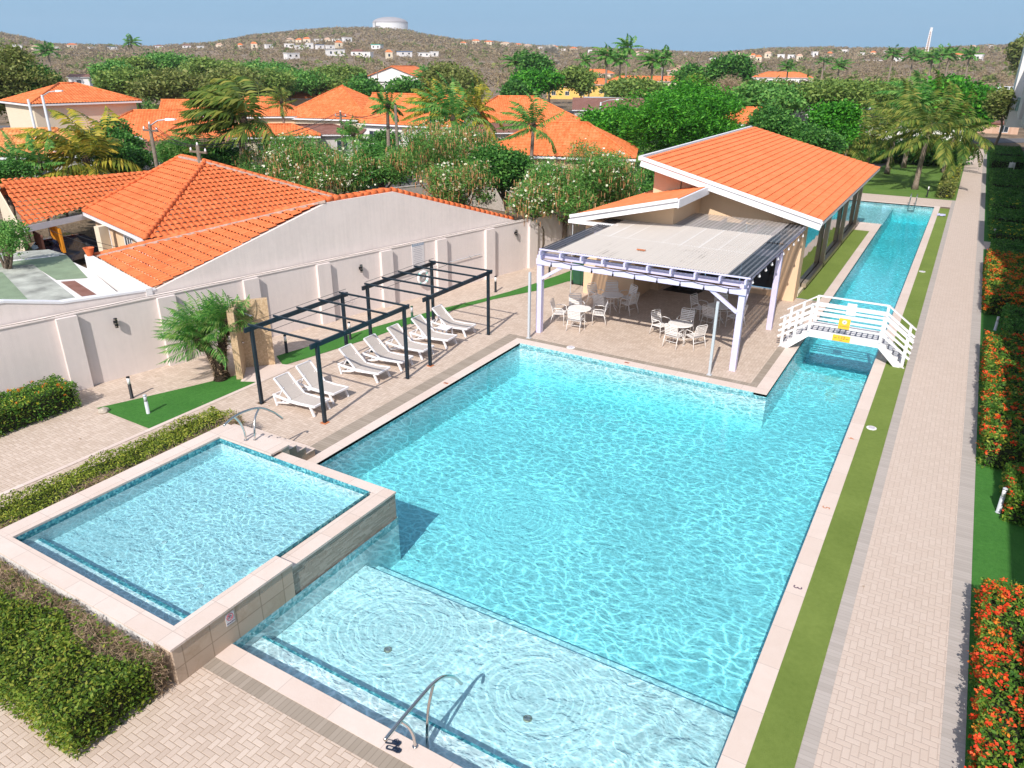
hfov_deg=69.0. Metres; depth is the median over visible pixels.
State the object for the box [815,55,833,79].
coconut palm
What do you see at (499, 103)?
hip roof house
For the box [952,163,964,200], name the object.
lawn edge
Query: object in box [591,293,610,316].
patio chair
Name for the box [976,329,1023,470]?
ixora hedge
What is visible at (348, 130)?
flowering tree
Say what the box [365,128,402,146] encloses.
garden shrub
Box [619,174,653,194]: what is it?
garden shrub
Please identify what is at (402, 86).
broadleaf tree
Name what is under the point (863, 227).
pool terrace side
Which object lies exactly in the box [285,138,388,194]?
flowering tree
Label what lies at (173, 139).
overhead wire
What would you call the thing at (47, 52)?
coconut palm
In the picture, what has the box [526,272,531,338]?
grey pole
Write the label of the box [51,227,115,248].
overhead wire
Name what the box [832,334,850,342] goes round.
depth sign
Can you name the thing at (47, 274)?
flat roof house
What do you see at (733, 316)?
patio chair
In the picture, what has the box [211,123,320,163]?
hip roof house
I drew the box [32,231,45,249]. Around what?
wooden shutter
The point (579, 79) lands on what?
broadleaf tree
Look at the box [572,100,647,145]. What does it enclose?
broadleaf tree
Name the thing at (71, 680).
clipped hedge
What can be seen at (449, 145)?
flowering tree
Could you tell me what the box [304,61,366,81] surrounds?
acacia tree
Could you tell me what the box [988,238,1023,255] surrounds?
clipped hedge
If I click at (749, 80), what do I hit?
acacia tree
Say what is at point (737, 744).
pool coping
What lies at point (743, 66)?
broadleaf tree
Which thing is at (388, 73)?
long gable house
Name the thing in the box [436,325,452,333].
side table
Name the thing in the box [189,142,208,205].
street pole
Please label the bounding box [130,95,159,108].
woodland
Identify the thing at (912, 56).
coconut palm
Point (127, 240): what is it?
window
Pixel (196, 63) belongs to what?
acacia tree
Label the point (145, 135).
hip roof house
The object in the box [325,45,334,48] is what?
hillside house
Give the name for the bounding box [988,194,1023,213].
clipped hedge
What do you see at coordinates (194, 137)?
coconut palm
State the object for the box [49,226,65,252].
orange blind
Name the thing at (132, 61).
acacia tree
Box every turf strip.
[745,208,949,767]
[796,230,868,300]
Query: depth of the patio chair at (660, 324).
30.95 m
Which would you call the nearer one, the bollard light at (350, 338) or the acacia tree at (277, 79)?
the bollard light at (350, 338)
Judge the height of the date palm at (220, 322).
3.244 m
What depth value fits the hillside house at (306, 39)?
782.84 m
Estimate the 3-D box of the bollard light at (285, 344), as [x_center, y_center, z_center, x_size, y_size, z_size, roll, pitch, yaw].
[-8.745,-1.547,28.780,0.140,0.760,0.140,14,27,28]
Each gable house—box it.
[356,92,487,145]
[367,65,421,91]
[667,65,682,75]
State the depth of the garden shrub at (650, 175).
60.57 m
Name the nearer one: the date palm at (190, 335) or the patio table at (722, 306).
the date palm at (190, 335)
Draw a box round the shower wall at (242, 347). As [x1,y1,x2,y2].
[226,297,274,378]
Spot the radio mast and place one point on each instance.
(930, 32)
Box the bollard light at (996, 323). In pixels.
[993,316,999,330]
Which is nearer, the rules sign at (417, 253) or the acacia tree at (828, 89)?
the rules sign at (417, 253)
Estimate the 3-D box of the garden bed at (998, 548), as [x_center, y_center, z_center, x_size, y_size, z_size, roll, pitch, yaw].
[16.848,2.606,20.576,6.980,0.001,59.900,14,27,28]
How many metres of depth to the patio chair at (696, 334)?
29.46 m
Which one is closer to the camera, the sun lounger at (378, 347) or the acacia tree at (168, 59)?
the sun lounger at (378, 347)
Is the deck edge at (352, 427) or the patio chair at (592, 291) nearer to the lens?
the deck edge at (352, 427)
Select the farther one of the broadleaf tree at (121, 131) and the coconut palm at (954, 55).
the coconut palm at (954, 55)
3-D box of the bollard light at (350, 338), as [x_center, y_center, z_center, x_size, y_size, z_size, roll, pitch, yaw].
[-6.596,-2.163,30.231,0.140,0.760,0.140,14,27,28]
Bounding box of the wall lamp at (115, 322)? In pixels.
[113,318,118,327]
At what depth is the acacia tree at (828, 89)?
101.46 m
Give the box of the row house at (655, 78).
[611,76,677,88]
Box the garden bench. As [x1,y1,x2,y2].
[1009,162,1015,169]
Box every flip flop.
[385,739,400,745]
[386,745,400,752]
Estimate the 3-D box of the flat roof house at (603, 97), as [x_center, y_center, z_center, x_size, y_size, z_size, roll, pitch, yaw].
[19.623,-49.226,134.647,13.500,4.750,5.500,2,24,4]
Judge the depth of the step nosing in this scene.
13.70 m
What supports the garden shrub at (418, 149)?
on the ground at (84, 226)
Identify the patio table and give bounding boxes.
[568,304,590,325]
[602,291,623,311]
[668,320,692,342]
[708,302,728,323]
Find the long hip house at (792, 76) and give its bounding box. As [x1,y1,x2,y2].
[752,71,813,82]
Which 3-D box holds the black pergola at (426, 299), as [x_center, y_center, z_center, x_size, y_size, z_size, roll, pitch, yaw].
[-3.188,-2.958,29.520,3.140,2.828,4.640,14,27,28]
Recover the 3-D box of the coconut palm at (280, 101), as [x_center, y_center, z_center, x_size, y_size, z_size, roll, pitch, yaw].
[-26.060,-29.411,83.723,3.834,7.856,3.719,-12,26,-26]
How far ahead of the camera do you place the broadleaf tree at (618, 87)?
134.14 m
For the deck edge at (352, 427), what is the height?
0.001 m
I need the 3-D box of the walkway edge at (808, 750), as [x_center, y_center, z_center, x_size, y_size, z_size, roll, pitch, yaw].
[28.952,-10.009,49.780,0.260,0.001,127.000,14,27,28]
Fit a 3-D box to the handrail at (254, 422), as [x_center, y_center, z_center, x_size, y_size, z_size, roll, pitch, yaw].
[-7.051,1.038,20.590,0.310,0.873,2.003,14,27,28]
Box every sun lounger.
[272,372,330,416]
[295,360,348,403]
[337,343,390,382]
[362,334,413,371]
[385,323,433,359]
[409,314,457,348]
[430,304,475,336]
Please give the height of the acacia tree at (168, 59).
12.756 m
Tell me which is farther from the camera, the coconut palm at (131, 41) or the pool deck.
the coconut palm at (131, 41)
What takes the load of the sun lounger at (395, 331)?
on the pool deck
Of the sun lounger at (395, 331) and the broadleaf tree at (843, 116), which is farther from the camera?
the broadleaf tree at (843, 116)
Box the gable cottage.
[159,99,207,116]
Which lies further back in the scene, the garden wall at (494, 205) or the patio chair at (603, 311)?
the garden wall at (494, 205)
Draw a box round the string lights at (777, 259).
[541,233,803,293]
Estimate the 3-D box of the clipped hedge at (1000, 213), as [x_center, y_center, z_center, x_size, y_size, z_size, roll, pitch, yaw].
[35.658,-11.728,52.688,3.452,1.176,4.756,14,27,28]
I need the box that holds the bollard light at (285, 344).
[283,335,287,352]
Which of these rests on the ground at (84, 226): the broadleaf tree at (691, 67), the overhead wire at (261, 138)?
the broadleaf tree at (691, 67)
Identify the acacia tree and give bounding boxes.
[84,56,135,80]
[88,62,155,108]
[102,54,157,107]
[120,64,208,103]
[132,48,194,71]
[175,53,224,75]
[195,61,265,95]
[198,56,244,76]
[214,60,299,95]
[238,57,298,71]
[249,63,333,104]
[289,68,353,94]
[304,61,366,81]
[727,75,814,114]
[731,78,766,87]
[750,74,814,112]
[794,76,874,111]
[838,73,921,115]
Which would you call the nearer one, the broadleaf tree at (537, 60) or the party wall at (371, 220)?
the party wall at (371, 220)
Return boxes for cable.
[0,211,563,326]
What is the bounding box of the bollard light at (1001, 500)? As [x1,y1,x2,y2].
[995,487,1007,513]
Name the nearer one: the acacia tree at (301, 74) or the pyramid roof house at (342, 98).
the pyramid roof house at (342, 98)
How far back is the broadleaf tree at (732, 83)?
106.60 m
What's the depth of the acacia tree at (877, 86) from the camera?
111.35 m
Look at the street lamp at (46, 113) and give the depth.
60.67 m
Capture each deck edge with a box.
[0,370,287,494]
[310,336,515,454]
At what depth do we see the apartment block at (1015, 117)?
94.07 m
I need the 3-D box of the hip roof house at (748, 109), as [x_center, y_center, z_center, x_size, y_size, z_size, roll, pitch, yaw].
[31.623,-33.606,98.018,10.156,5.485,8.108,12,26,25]
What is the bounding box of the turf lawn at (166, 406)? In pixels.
[98,375,254,427]
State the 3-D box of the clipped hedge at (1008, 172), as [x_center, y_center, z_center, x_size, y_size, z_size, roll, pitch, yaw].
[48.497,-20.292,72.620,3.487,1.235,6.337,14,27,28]
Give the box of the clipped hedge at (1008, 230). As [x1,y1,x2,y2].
[987,219,1023,243]
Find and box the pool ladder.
[907,193,917,211]
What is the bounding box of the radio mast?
[925,27,932,51]
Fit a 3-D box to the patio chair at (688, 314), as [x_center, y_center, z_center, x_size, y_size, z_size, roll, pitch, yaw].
[7.255,-2.598,31.129,0.647,1.026,0.644,12,26,25]
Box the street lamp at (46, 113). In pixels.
[41,90,62,151]
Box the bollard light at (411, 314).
[410,306,413,323]
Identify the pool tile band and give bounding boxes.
[233,201,933,647]
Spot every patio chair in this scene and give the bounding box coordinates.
[550,298,566,324]
[566,308,584,332]
[568,293,584,314]
[586,282,604,307]
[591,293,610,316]
[592,300,607,324]
[605,281,618,305]
[618,284,637,306]
[619,292,639,315]
[649,309,670,337]
[662,323,683,349]
[675,307,694,333]
[683,324,707,350]
[689,293,707,319]
[699,304,720,329]
[712,291,728,312]
[725,305,747,326]
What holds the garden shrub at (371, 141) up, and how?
on the ground at (84, 226)
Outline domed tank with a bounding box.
[372,17,407,29]
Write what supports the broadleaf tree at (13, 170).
on the ground at (84, 226)
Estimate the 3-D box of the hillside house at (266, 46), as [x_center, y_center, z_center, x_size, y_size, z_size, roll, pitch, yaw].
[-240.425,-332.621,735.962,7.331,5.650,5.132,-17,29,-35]
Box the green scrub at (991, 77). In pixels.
[0,27,1015,82]
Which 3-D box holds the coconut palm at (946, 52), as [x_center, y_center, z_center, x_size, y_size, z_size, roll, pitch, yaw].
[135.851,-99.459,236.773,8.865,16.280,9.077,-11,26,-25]
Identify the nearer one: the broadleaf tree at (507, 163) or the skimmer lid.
the skimmer lid
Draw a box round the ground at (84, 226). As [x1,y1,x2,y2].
[0,30,1023,766]
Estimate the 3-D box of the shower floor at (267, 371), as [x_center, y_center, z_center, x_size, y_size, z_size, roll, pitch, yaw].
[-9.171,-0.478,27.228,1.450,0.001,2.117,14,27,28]
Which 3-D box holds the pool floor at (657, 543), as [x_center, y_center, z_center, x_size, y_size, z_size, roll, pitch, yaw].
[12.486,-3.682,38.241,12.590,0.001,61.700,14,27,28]
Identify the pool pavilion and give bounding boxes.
[568,126,879,301]
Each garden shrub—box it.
[246,158,296,190]
[357,134,377,150]
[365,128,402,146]
[374,135,402,148]
[406,136,436,167]
[474,185,510,206]
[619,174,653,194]
[629,135,645,150]
[636,160,654,186]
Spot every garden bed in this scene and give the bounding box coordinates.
[965,249,1023,767]
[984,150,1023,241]
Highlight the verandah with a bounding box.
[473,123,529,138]
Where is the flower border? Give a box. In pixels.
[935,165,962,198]
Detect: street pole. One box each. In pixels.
[27,99,35,137]
[142,118,175,166]
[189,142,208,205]
[335,111,345,154]
[394,105,400,186]
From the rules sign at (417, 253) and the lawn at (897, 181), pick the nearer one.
the rules sign at (417, 253)
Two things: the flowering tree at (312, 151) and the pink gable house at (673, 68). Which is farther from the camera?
the pink gable house at (673, 68)
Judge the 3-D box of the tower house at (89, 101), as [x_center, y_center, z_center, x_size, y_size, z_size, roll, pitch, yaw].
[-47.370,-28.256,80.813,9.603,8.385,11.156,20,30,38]
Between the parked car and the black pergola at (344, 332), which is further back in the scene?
the parked car
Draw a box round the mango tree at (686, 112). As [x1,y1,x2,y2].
[608,75,747,155]
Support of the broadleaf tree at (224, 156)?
on the ground at (84, 226)
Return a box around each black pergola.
[243,289,411,424]
[361,258,492,366]
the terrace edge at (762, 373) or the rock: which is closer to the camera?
the rock
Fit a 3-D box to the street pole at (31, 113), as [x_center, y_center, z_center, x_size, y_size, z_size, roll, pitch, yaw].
[-40.541,-20.508,63.777,0.277,7.258,0.277,4,24,7]
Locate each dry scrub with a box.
[0,26,1009,62]
[4,43,1015,89]
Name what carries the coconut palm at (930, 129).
on the lawn at (897, 181)
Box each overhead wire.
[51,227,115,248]
[145,125,203,147]
[192,112,342,147]
[339,106,400,118]
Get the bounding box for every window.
[108,227,113,247]
[123,235,135,258]
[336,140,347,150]
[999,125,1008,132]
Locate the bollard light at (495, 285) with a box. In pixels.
[494,276,496,291]
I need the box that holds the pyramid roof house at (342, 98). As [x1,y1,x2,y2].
[288,84,368,127]
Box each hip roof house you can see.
[0,127,115,190]
[112,109,212,136]
[137,122,237,148]
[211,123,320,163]
[212,96,301,123]
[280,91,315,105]
[483,95,580,122]
[485,120,637,188]
[589,69,614,76]
[726,106,758,126]
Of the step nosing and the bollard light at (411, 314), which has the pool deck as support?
the bollard light at (411, 314)
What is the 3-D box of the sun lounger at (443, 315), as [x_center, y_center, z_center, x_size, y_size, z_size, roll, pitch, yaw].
[-2.472,-2.660,31.199,1.870,0.984,0.730,14,27,28]
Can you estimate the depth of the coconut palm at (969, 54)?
254.21 m
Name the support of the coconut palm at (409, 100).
on the ground at (84, 226)
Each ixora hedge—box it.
[964,577,1023,767]
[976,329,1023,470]
[981,249,1023,315]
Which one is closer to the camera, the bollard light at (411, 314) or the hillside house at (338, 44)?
the bollard light at (411, 314)
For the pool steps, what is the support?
on the pool floor at (657, 543)
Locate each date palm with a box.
[151,291,236,381]
[189,289,256,377]
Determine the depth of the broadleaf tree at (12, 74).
85.31 m
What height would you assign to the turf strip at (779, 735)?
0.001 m
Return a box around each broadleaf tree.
[0,40,65,122]
[0,150,47,250]
[0,216,32,268]
[1,59,66,113]
[74,140,154,173]
[76,114,150,159]
[145,129,200,163]
[188,137,252,193]
[332,72,384,96]
[343,140,421,189]
[381,74,426,92]
[417,58,490,98]
[457,140,536,215]
[496,77,530,94]
[507,66,565,97]
[513,49,557,74]
[559,60,599,97]
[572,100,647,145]
[596,72,671,97]
[670,60,707,87]
[682,71,714,88]
[703,50,762,87]
[707,70,746,93]
[739,99,824,139]
[792,124,849,153]
[803,97,867,150]
[837,136,910,163]
[891,70,1001,140]
[894,133,978,166]
[981,84,1017,148]
[1003,33,1023,73]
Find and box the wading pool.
[0,424,396,683]
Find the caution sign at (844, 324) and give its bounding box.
[838,318,850,329]
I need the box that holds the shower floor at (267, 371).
[241,364,295,381]
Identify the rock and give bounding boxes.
[98,407,108,413]
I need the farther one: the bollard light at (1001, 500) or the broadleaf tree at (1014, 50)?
the broadleaf tree at (1014, 50)
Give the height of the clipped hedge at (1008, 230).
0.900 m
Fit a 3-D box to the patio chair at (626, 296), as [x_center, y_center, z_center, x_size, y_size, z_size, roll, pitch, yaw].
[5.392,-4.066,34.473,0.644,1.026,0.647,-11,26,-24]
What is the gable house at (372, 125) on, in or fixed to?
on the ground at (84, 226)
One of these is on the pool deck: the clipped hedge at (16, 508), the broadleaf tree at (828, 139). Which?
the clipped hedge at (16, 508)
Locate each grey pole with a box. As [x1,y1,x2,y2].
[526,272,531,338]
[706,301,719,375]
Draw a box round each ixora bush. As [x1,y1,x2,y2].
[0,373,82,437]
[998,461,1023,526]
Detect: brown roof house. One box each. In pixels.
[142,137,232,169]
[296,123,366,154]
[572,97,649,115]
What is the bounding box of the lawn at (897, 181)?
[632,139,961,199]
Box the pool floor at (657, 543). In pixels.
[359,221,926,712]
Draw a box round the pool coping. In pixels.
[215,200,939,767]
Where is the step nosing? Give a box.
[262,210,892,767]
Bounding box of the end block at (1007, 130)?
[977,121,1018,134]
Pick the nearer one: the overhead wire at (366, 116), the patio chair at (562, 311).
the patio chair at (562, 311)
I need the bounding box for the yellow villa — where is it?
[547,86,589,98]
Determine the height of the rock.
0.193 m
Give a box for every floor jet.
[384,646,391,652]
[523,715,531,722]
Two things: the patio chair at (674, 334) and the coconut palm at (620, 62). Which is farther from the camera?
the coconut palm at (620, 62)
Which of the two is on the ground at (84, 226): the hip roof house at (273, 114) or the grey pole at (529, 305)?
the hip roof house at (273, 114)
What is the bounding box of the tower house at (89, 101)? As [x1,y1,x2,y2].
[0,82,141,129]
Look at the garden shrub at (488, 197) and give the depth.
56.77 m
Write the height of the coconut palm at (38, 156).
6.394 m
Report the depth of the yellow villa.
220.29 m
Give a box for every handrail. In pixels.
[223,407,283,440]
[383,674,462,749]
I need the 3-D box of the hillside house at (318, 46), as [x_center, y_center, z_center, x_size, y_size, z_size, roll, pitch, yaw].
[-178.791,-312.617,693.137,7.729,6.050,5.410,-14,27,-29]
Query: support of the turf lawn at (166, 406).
on the pool deck
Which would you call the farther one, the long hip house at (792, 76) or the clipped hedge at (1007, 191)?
the long hip house at (792, 76)
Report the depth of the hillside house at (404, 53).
607.59 m
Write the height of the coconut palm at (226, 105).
9.509 m
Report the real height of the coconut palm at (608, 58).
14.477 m
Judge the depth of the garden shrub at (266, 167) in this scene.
57.86 m
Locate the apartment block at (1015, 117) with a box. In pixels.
[1004,47,1023,128]
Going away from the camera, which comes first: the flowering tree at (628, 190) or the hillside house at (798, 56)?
the flowering tree at (628, 190)
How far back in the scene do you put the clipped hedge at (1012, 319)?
30.96 m
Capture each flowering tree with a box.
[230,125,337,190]
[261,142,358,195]
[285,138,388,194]
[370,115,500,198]
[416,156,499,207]
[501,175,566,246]
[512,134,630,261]
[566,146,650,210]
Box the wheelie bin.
[571,262,583,285]
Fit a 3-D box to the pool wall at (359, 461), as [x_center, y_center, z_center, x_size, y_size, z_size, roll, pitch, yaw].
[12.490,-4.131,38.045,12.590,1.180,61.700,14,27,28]
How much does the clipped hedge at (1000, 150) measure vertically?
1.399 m
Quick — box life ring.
[417,270,428,283]
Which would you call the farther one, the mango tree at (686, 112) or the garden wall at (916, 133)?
the garden wall at (916, 133)
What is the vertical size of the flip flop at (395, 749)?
0.058 m
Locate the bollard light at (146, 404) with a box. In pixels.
[143,394,149,413]
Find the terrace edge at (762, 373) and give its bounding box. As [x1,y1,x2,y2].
[752,301,816,384]
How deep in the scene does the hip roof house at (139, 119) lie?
79.90 m
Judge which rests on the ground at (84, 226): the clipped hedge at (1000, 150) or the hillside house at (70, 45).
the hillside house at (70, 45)
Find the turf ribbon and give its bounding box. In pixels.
[277,271,572,363]
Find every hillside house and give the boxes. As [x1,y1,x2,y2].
[66,43,76,48]
[250,42,257,48]
[264,44,272,48]
[283,53,299,58]
[303,37,310,42]
[305,43,313,48]
[315,45,324,48]
[324,49,344,55]
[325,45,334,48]
[334,41,342,47]
[341,37,351,42]
[351,49,365,55]
[361,52,373,57]
[371,45,382,48]
[385,50,392,58]
[396,51,412,56]
[417,52,429,56]
[430,51,438,56]
[755,55,761,61]
[764,51,772,57]
[796,54,802,60]
[973,54,983,60]
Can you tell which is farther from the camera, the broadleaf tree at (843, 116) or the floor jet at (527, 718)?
the broadleaf tree at (843, 116)
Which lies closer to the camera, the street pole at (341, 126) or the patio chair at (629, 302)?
the patio chair at (629, 302)
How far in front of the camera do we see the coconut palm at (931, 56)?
227.14 m
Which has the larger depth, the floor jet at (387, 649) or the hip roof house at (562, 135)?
the hip roof house at (562, 135)
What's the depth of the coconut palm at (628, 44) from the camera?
179.83 m
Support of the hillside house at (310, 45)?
on the ground at (84, 226)
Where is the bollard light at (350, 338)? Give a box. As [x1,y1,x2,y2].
[347,322,351,339]
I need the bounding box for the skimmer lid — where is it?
[866,426,876,429]
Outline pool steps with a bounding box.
[245,206,931,767]
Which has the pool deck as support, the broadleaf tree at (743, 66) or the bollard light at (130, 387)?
the bollard light at (130, 387)
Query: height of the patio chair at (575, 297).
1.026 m
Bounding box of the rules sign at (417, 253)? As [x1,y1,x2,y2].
[411,242,424,267]
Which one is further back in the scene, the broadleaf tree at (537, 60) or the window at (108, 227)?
the broadleaf tree at (537, 60)
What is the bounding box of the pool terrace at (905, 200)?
[861,193,951,207]
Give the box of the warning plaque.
[225,610,234,625]
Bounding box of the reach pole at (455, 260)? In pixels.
[418,254,479,270]
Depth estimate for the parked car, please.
40.44 m
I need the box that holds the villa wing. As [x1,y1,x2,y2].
[590,78,609,96]
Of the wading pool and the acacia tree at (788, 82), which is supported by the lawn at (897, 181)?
the acacia tree at (788, 82)
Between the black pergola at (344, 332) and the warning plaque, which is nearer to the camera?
the warning plaque
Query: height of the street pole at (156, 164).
7.266 m
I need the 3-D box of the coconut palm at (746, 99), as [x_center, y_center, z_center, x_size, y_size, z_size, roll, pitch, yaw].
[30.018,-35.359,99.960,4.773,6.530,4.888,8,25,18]
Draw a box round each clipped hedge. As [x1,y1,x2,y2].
[0,406,247,528]
[0,559,173,759]
[987,205,1023,226]
[987,219,1023,243]
[988,145,1023,160]
[988,167,1023,181]
[988,175,1023,191]
[988,185,1023,202]
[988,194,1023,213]
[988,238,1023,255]
[989,154,1023,168]
[999,303,1023,338]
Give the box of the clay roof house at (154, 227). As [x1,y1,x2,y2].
[0,154,384,295]
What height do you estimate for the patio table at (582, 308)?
0.736 m
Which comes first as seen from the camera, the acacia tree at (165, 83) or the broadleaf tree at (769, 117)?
the broadleaf tree at (769, 117)
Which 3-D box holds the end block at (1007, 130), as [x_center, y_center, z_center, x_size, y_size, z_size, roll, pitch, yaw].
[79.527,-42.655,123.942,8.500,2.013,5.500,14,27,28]
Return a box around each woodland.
[126,89,319,108]
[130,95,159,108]
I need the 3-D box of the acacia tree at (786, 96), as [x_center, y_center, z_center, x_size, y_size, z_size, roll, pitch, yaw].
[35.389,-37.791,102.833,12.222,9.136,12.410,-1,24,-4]
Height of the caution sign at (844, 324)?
0.410 m
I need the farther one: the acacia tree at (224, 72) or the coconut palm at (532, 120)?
the acacia tree at (224, 72)
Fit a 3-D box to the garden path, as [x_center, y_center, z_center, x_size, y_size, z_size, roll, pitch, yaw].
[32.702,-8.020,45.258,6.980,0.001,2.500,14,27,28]
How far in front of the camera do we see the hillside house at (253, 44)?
735.53 m
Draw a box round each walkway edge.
[795,200,955,767]
[939,150,986,767]
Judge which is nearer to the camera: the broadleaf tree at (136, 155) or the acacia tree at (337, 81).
the broadleaf tree at (136, 155)
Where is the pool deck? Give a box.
[0,265,812,767]
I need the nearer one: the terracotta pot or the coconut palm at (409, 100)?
the terracotta pot
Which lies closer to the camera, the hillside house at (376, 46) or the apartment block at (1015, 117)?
the apartment block at (1015, 117)
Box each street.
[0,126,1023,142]
[369,158,892,193]
[371,110,574,188]
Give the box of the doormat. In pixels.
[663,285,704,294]
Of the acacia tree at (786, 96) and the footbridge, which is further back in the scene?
the acacia tree at (786, 96)
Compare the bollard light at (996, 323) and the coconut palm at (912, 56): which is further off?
the coconut palm at (912, 56)
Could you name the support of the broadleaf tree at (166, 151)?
on the ground at (84, 226)
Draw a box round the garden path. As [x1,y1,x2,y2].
[984,241,990,248]
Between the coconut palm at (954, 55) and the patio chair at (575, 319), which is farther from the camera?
the coconut palm at (954, 55)
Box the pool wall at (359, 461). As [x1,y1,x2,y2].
[241,203,932,649]
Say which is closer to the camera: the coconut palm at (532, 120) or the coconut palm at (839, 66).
the coconut palm at (532, 120)
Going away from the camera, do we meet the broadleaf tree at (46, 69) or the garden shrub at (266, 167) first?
the garden shrub at (266, 167)
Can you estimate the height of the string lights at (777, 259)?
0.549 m
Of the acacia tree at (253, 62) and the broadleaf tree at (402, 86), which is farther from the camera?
the acacia tree at (253, 62)
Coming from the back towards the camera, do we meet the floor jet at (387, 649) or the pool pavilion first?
the pool pavilion
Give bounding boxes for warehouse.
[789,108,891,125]
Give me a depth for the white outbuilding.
247.03 m
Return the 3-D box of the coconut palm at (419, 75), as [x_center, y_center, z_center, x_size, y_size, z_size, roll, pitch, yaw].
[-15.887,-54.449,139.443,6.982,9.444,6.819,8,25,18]
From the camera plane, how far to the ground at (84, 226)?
405.54 m
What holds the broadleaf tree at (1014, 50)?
on the ground at (84, 226)
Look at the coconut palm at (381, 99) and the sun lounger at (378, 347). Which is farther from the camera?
the coconut palm at (381, 99)
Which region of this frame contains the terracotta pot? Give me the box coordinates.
[83,247,93,255]
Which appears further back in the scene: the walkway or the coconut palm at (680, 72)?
the coconut palm at (680, 72)
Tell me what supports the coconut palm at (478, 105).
on the ground at (84, 226)
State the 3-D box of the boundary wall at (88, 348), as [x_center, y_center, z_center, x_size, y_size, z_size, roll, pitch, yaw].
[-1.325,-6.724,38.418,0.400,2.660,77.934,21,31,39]
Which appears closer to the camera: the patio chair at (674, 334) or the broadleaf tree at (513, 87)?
the patio chair at (674, 334)
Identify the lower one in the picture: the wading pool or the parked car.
the wading pool
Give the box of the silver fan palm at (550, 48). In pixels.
[540,44,562,102]
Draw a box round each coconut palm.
[0,130,53,242]
[9,105,142,225]
[11,134,64,235]
[29,40,60,71]
[122,33,141,55]
[168,118,235,155]
[169,75,277,167]
[262,85,296,122]
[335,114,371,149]
[368,80,407,187]
[400,75,460,126]
[402,71,496,151]
[410,66,424,80]
[417,63,429,76]
[440,74,504,142]
[495,88,564,156]
[500,50,526,71]
[575,51,595,97]
[591,43,625,94]
[611,47,633,75]
[613,33,642,77]
[635,48,674,79]
[653,45,674,82]
[669,68,687,82]
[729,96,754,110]
[777,58,797,80]
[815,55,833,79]
[827,56,854,76]
[840,105,890,163]
[841,95,914,168]
[858,77,942,173]
[864,66,989,189]
[868,69,957,167]
[881,44,904,81]
[902,46,926,80]
[909,85,998,172]
[916,48,950,81]
[930,44,957,76]
[938,42,963,76]
[958,45,984,82]
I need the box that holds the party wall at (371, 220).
[0,187,514,325]
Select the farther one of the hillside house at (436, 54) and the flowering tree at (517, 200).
the hillside house at (436, 54)
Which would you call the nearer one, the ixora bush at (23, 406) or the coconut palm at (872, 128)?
the ixora bush at (23, 406)
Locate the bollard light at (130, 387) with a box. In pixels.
[126,376,133,398]
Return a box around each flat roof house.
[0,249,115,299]
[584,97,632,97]
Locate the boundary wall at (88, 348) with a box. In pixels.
[0,205,599,395]
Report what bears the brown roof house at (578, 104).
on the ground at (84, 226)
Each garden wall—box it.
[357,184,430,196]
[461,185,514,212]
[806,123,963,140]
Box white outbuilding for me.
[66,74,92,85]
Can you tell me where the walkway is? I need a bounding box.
[813,149,983,767]
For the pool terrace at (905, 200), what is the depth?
62.04 m
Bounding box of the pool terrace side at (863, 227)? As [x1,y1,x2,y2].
[854,223,873,230]
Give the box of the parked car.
[28,233,98,260]
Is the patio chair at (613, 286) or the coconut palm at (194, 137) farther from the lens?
the coconut palm at (194, 137)
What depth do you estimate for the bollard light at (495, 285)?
36.56 m
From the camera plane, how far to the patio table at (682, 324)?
30.27 m
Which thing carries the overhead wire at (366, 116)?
attached to the street pole at (396, 123)
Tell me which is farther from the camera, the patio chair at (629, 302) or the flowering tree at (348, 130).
the flowering tree at (348, 130)
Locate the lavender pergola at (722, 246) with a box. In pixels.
[536,213,805,371]
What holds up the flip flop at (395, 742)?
on the pool coping
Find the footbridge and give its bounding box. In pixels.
[777,295,916,368]
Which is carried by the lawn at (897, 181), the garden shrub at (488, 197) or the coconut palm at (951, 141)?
the coconut palm at (951, 141)
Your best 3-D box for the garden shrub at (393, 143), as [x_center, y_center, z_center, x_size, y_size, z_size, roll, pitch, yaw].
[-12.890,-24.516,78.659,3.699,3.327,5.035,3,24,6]
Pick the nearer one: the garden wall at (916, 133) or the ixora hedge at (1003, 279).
the ixora hedge at (1003, 279)
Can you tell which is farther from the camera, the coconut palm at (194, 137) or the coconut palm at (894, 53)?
the coconut palm at (894, 53)
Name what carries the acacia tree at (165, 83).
on the ground at (84, 226)
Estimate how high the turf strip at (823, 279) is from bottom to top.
0.001 m

